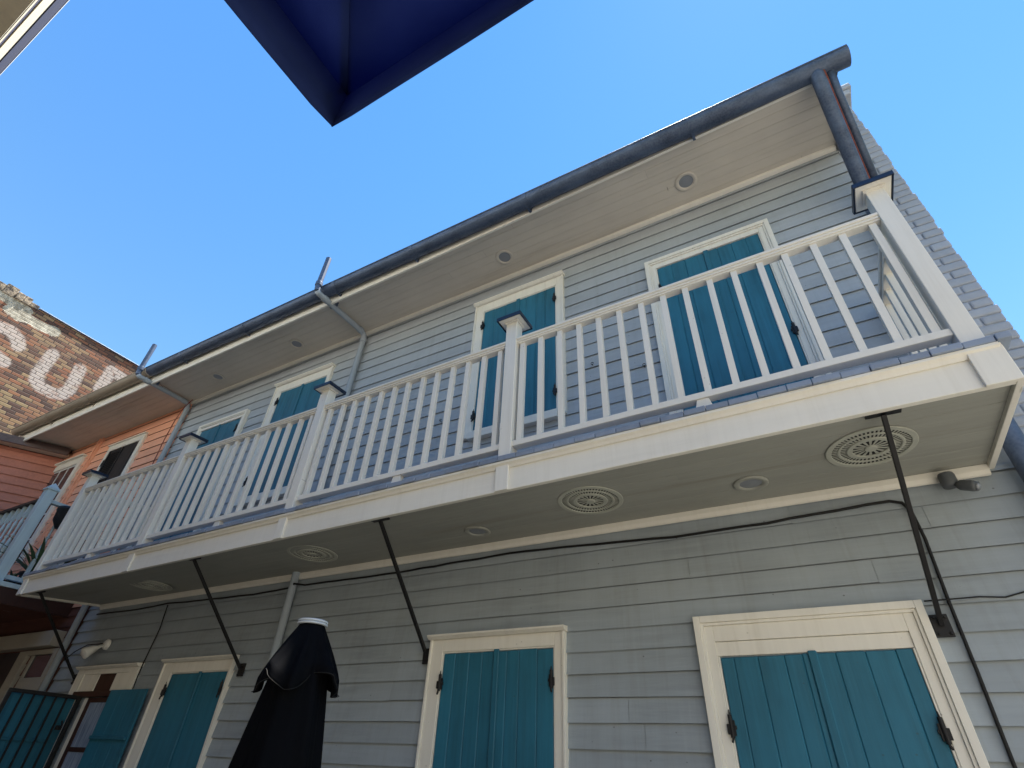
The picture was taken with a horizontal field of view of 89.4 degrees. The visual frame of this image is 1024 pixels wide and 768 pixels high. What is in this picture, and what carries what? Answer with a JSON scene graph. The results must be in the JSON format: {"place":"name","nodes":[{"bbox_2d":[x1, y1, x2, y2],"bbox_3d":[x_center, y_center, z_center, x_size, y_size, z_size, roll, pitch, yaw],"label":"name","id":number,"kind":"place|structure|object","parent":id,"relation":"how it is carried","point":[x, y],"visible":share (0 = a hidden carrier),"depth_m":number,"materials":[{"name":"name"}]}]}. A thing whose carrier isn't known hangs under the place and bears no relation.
{"place":"outdoors","nodes":[
{"label":"outdoors","id":0,"kind":"place"},
{"bbox_2d":[3,570,18,583],"bbox_3d":[-6.921,2.763,7.200,0.802,0.418,0.772,-17,-41,24],"label":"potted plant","id":1,"kind":"object","parent":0,"point":[13,574],"visible":0.12,"depth_m":7.10,"materials":[{"name":"green plant"}]},
{"bbox_2d":[0,0,68,74],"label":"opposite house","id":2,"kind":"structure","parent":0,"point":[23,23],"depth_m":3.49,"materials":[{"name":"brown paint"}]},
{"bbox_2d":[0,0,1023,367],"label":"sky","id":3,"kind":"structure","parent":0,"point":[164,182],"materials":[{"name":"blue"}]},
{"label":"ground","id":4,"kind":"structure","parent":0,"visible":0},
{"bbox_2d":[0,432,71,557],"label":"salmon wing","id":5,"kind":"structure","parent":4,"relation":"on","point":[27,468],"depth_m":9.68,"materials":[{"name":"orange wood"}]},
{"bbox_2d":[0,281,138,434],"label":"brick building","id":6,"kind":"structure","parent":4,"relation":"on","point":[49,362],"depth_m":11.33,"materials":[{"name":"brown brick"}]},
{"bbox_2d":[0,376,192,703],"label":"salmon house","id":7,"kind":"structure","parent":4,"relation":"on","point":[121,432],"depth_m":8.65,"materials":[{"name":"paint"}]},
{"bbox_2d":[0,653,19,687],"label":"door","id":8,"kind":"structure","parent":7,"relation":"in","point":[7,661],"depth_m":6.83,"materials":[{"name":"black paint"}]},
{"bbox_2d":[0,648,59,703],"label":"window","id":9,"kind":"structure","parent":7,"relation":"in","point":[33,675],"depth_m":6.48,"materials":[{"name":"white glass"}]},
{"bbox_2d":[0,453,87,561],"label":"window","id":10,"kind":"structure","parent":7,"relation":"in","point":[65,471],"depth_m":9.40,"materials":[{"name":"beige paint"}]},
{"bbox_2d":[0,483,108,623],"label":"salmon gallery","id":11,"kind":"object","parent":7,"relation":"attached to","point":[14,607],"visible":0.65,"depth_m":6.81,"materials":[{"name":"teal paint"}]},
{"bbox_2d":[0,533,82,584],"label":"potted plant","id":12,"kind":"object","parent":11,"relation":"on","point":[25,565],"visible":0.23,"depth_m":6.79,"materials":[{"name":"green plant"}]},
{"bbox_2d":[53,506,82,529],"bbox_3d":[-6.092,1.827,7.144,0.370,0.386,0.370,-17,-41,24],"label":"hanging pot","id":13,"kind":"object","parent":11,"relation":"hanging from","point":[60,514],"visible":0.2,"depth_m":6.99,"materials":[{"name":"black paint"}]},
{"bbox_2d":[67,534,96,562],"bbox_3d":[-6.323,2.557,7.331,0.820,0.955,0.598,-27,-46,34],"label":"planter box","id":14,"kind":"object","parent":11,"relation":"on","point":[80,549],"visible":0.06,"depth_m":7.28,"materials":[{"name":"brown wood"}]},
{"bbox_2d":[11,367,152,435],"bbox_3d":[-7.564,0.396,8.963,4.424,0.168,0.185,-17,-41,24],"label":"gutter","id":15,"kind":"object","parent":7,"relation":"attached to","point":[132,379],"visible":0.9,"depth_m":8.83,"materials":[{"name":"grey metal"}]},
{"bbox_2d":[38,344,190,691],"bbox_3d":[-5.615,2.291,6.522,0.134,6.700,0.958,-14,-40,22],"label":"vent pipe","id":16,"kind":"object","parent":7,"relation":"attached to","point":[72,630],"visible":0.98,"depth_m":7.89,"materials":[{"name":"grey metal"}]},
{"bbox_2d":[152,399,192,463],"bbox_3d":[-5.392,1.120,7.898,0.374,2.043,0.063,-26,-46,33],"label":"cable","id":17,"kind":"object","parent":16,"relation":"attached to","point":[169,430],"visible":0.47,"depth_m":8.26,"materials":[{"name":"metal"}]},
{"bbox_2d":[83,431,148,532],"bbox_3d":[-6.698,1.665,8.473,1.145,1.750,0.081,-17,-41,24],"label":"window","id":18,"kind":"structure","parent":7,"relation":"in","point":[119,457],"depth_m":8.73,"materials":[{"name":"beige paint"}]},
{"bbox_2d":[228,618,338,767],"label":"furled umbrella","id":19,"kind":"object","parent":4,"relation":"on","point":[299,675],"visible":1,"depth_m":1.77,"materials":[{"name":"black fabric"}]},
{"bbox_2d":[0,72,1023,767],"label":"clapboard house","id":20,"kind":"structure","parent":4,"relation":"on","point":[810,642],"depth_m":3.99,"materials":[{"name":"paint"}]},
{"bbox_2d":[0,687,81,767],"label":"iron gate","id":21,"kind":"structure","parent":20,"relation":"attached to","point":[57,727],"depth_m":5.32,"materials":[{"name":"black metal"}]},
{"bbox_2d":[0,662,148,767],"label":"door","id":22,"kind":"structure","parent":20,"relation":"in","point":[99,735],"depth_m":5.29,"materials":[{"name":"beige paint"}]},
{"bbox_2d":[81,639,111,658],"bbox_3d":[-4.797,3.020,5.901,0.261,0.229,0.235,-17,-41,24],"label":"twin floodlight","id":23,"kind":"object","parent":20,"relation":"attached to","point":[86,652],"visible":1,"depth_m":5.84,"materials":[{"name":"white plastic"}]},
{"bbox_2d":[63,643,102,660],"bbox_3d":[-5.041,3.153,6.089,0.753,0.162,0.021,-17,-41,24],"label":"cable","id":24,"kind":"object","parent":23,"relation":"attached to","point":[83,647],"visible":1,"depth_m":6.13,"materials":[{"name":"black rubber"}]},
{"bbox_2d":[132,605,167,688],"bbox_3d":[-3.909,3.265,5.243,0.052,1.953,0.015,-17,-41,24],"label":"cable","id":25,"kind":"object","parent":20,"relation":"attached to","point":[150,648],"visible":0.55,"depth_m":5.55,"materials":[{"name":"black rubber"}]},
{"bbox_2d":[123,654,239,767],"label":"door","id":26,"kind":"structure","parent":20,"relation":"in","point":[179,721],"depth_m":4.81,"materials":[{"name":"beige paint"}]},
{"bbox_2d":[153,409,249,540],"bbox_3d":[-4.302,1.437,6.969,1.105,2.312,0.070,-17,-41,24],"label":"door","id":27,"kind":"structure","parent":20,"relation":"in","point":[232,425],"depth_m":7.27,"materials":[{"name":"beige paint"}]},
{"bbox_2d":[211,373,224,380],"bbox_3d":[-4.512,-0.117,7.947,0.208,0.041,0.208,-17,-41,24],"label":"recessed light","id":28,"kind":"object","parent":20,"relation":"on","point":[217,376],"visible":1,"depth_m":7.93,"materials":[{"name":"paint"}]},
{"bbox_2d":[231,362,336,512],"bbox_3d":[-2.909,0.648,6.590,1.127,1.936,0.096,-17,-41,24],"label":"window","id":29,"kind":"structure","parent":20,"relation":"in","point":[295,395],"depth_m":6.80,"materials":[{"name":"beige paint"}]},
{"bbox_2d":[289,339,304,348],"bbox_3d":[-3.009,-0.568,7.242,0.208,0.041,0.208,-17,-41,24],"label":"recessed light","id":30,"kind":"object","parent":20,"relation":"on","point":[296,343],"visible":1,"depth_m":7.22,"materials":[{"name":"paint"}]},
{"bbox_2d":[256,257,366,702],"bbox_3d":[-2.278,1.291,4.955,0.172,6.701,0.959,-17,-41,24],"label":"vent pipe","id":31,"kind":"object","parent":20,"relation":"attached to","point":[286,609],"visible":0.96,"depth_m":6.32,"materials":[{"name":"grey metal"}]},
{"bbox_2d":[415,624,568,767],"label":"door","id":32,"kind":"structure","parent":20,"relation":"in","point":[497,707],"depth_m":3.47,"materials":[{"name":"beige paint"}]},
{"bbox_2d":[146,44,850,375],"bbox_3d":[-1.480,-1.379,6.069,9.499,0.197,0.185,-17,-41,24],"label":"gutter","id":33,"kind":"object","parent":20,"relation":"attached to","point":[765,92],"visible":0.98,"depth_m":5.14,"materials":[{"name":"grey metal"}]},
{"bbox_2d":[496,250,513,264],"bbox_3d":[-0.082,-1.445,5.868,0.208,0.041,0.208,-17,-41,24],"label":"recessed light","id":34,"kind":"object","parent":20,"relation":"on","point":[504,257],"visible":1,"depth_m":5.86,"materials":[{"name":"paint"}]},
{"bbox_2d":[462,270,567,448],"bbox_3d":[0.026,-0.297,5.264,1.131,1.923,0.096,-17,-41,24],"label":"window","id":35,"kind":"structure","parent":20,"relation":"in","point":[541,300],"depth_m":5.32,"materials":[{"name":"beige paint"}]},
{"bbox_2d":[16,170,1023,684],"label":"gallery balcony","id":36,"kind":"structure","parent":20,"relation":"attached to","point":[948,388],"depth_m":3.43,"materials":[{"name":"white paint"}]},
{"bbox_2d":[130,580,171,590],"bbox_3d":[-3.862,2.150,5.518,0.430,0.012,0.430,-17,-41,24],"label":"ceiling vent","id":37,"kind":"object","parent":36,"relation":"attached to","point":[153,585],"visible":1,"depth_m":5.53,"materials":[{"name":"paint"}]},
{"bbox_2d":[286,545,337,561],"bbox_3d":[-1.732,1.476,4.487,0.430,0.012,0.430,-17,-41,24],"label":"ceiling vent","id":38,"kind":"object","parent":36,"relation":"attached to","point":[316,554],"visible":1,"depth_m":4.49,"materials":[{"name":"paint"}]},
{"bbox_2d":[464,526,489,536],"bbox_3d":[-0.263,1.114,3.947,0.200,0.041,0.200,-17,-41,24],"label":"recessed light","id":39,"kind":"object","parent":36,"relation":"attached to","point":[476,531],"visible":0.97,"depth_m":3.93,"materials":[{"name":"paint"}]},
{"bbox_2d":[558,486,622,513],"bbox_3d":[0.516,0.775,3.417,0.430,0.012,0.430,-17,-41,24],"label":"ceiling vent","id":40,"kind":"object","parent":36,"relation":"attached to","point":[590,500],"visible":1,"depth_m":3.40,"materials":[{"name":"paint"}]},
{"bbox_2d":[733,476,768,491],"bbox_3d":[1.450,0.595,3.147,0.200,0.041,0.200,-17,-41,24],"label":"recessed light","id":41,"kind":"object","parent":36,"relation":"on","point":[750,483],"visible":0.97,"depth_m":3.13,"materials":[{"name":"paint"}]},
{"bbox_2d":[825,426,918,466],"bbox_3d":[1.912,0.344,2.757,0.430,0.012,0.430,-17,-41,24],"label":"ceiling vent","id":42,"kind":"object","parent":36,"relation":"attached to","point":[866,447],"visible":0.91,"depth_m":2.75,"materials":[{"name":"paint"}]},
{"bbox_2d":[937,471,981,491],"bbox_3d":[2.429,0.536,2.810,0.079,0.145,0.170,15,-39,-15],"label":"motion light","id":43,"kind":"object","parent":36,"relation":"attached to","point":[948,480],"visible":1,"depth_m":2.82,"materials":[{"name":"grey plastic"}]},
{"bbox_2d":[96,500,1016,767],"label":"cable","id":44,"kind":"object","parent":20,"relation":"attached to","point":[986,694],"visible":0.92,"depth_m":3.19,"materials":[{"name":"black rubber"}]},
{"bbox_2d":[675,172,696,190],"bbox_3d":[1.691,-1.976,5.035,0.208,0.041,0.208,-17,-41,24],"label":"recessed light","id":45,"kind":"object","parent":20,"relation":"on","point":[685,181],"visible":1,"depth_m":5.02,"materials":[{"name":"paint"}]},
{"bbox_2d":[644,218,830,414],"bbox_3d":[1.738,-0.387,4.144,1.115,2.308,0.070,-17,-41,24],"label":"door","id":46,"kind":"structure","parent":20,"relation":"in","point":[743,242],"depth_m":4.24,"materials":[{"name":"beige paint"}]},
{"bbox_2d":[692,599,989,767],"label":"door","id":47,"kind":"structure","parent":20,"relation":"in","point":[854,708],"depth_m":2.66,"materials":[{"name":"beige paint"}]},
{"bbox_2d":[810,68,1023,481],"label":"downspout","id":48,"kind":"object","parent":20,"relation":"attached to","point":[846,133],"visible":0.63,"depth_m":4.08,"materials":[{"name":"grey metal"}]},
{"bbox_2d":[924,591,1023,601],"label":"cable","id":49,"kind":"object","parent":20,"relation":"attached to","point":[978,597],"visible":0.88,"depth_m":2.58,"materials":[{"name":"black rubber"}]},
{"bbox_2d":[841,83,1023,433],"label":"firewall pier","id":50,"kind":"structure","parent":4,"relation":"on","point":[987,315],"depth_m":3.62,"materials":[{"name":"blue paint"}]},
{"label":"patio","id":51,"kind":"structure","parent":0,"visible":0},
{"bbox_2d":[224,0,533,126],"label":"patio umbrella","id":52,"kind":"object","parent":51,"relation":"on","point":[337,61],"visible":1,"depth_m":0.99,"materials":[{"name":"blue fabric"}]}
]}

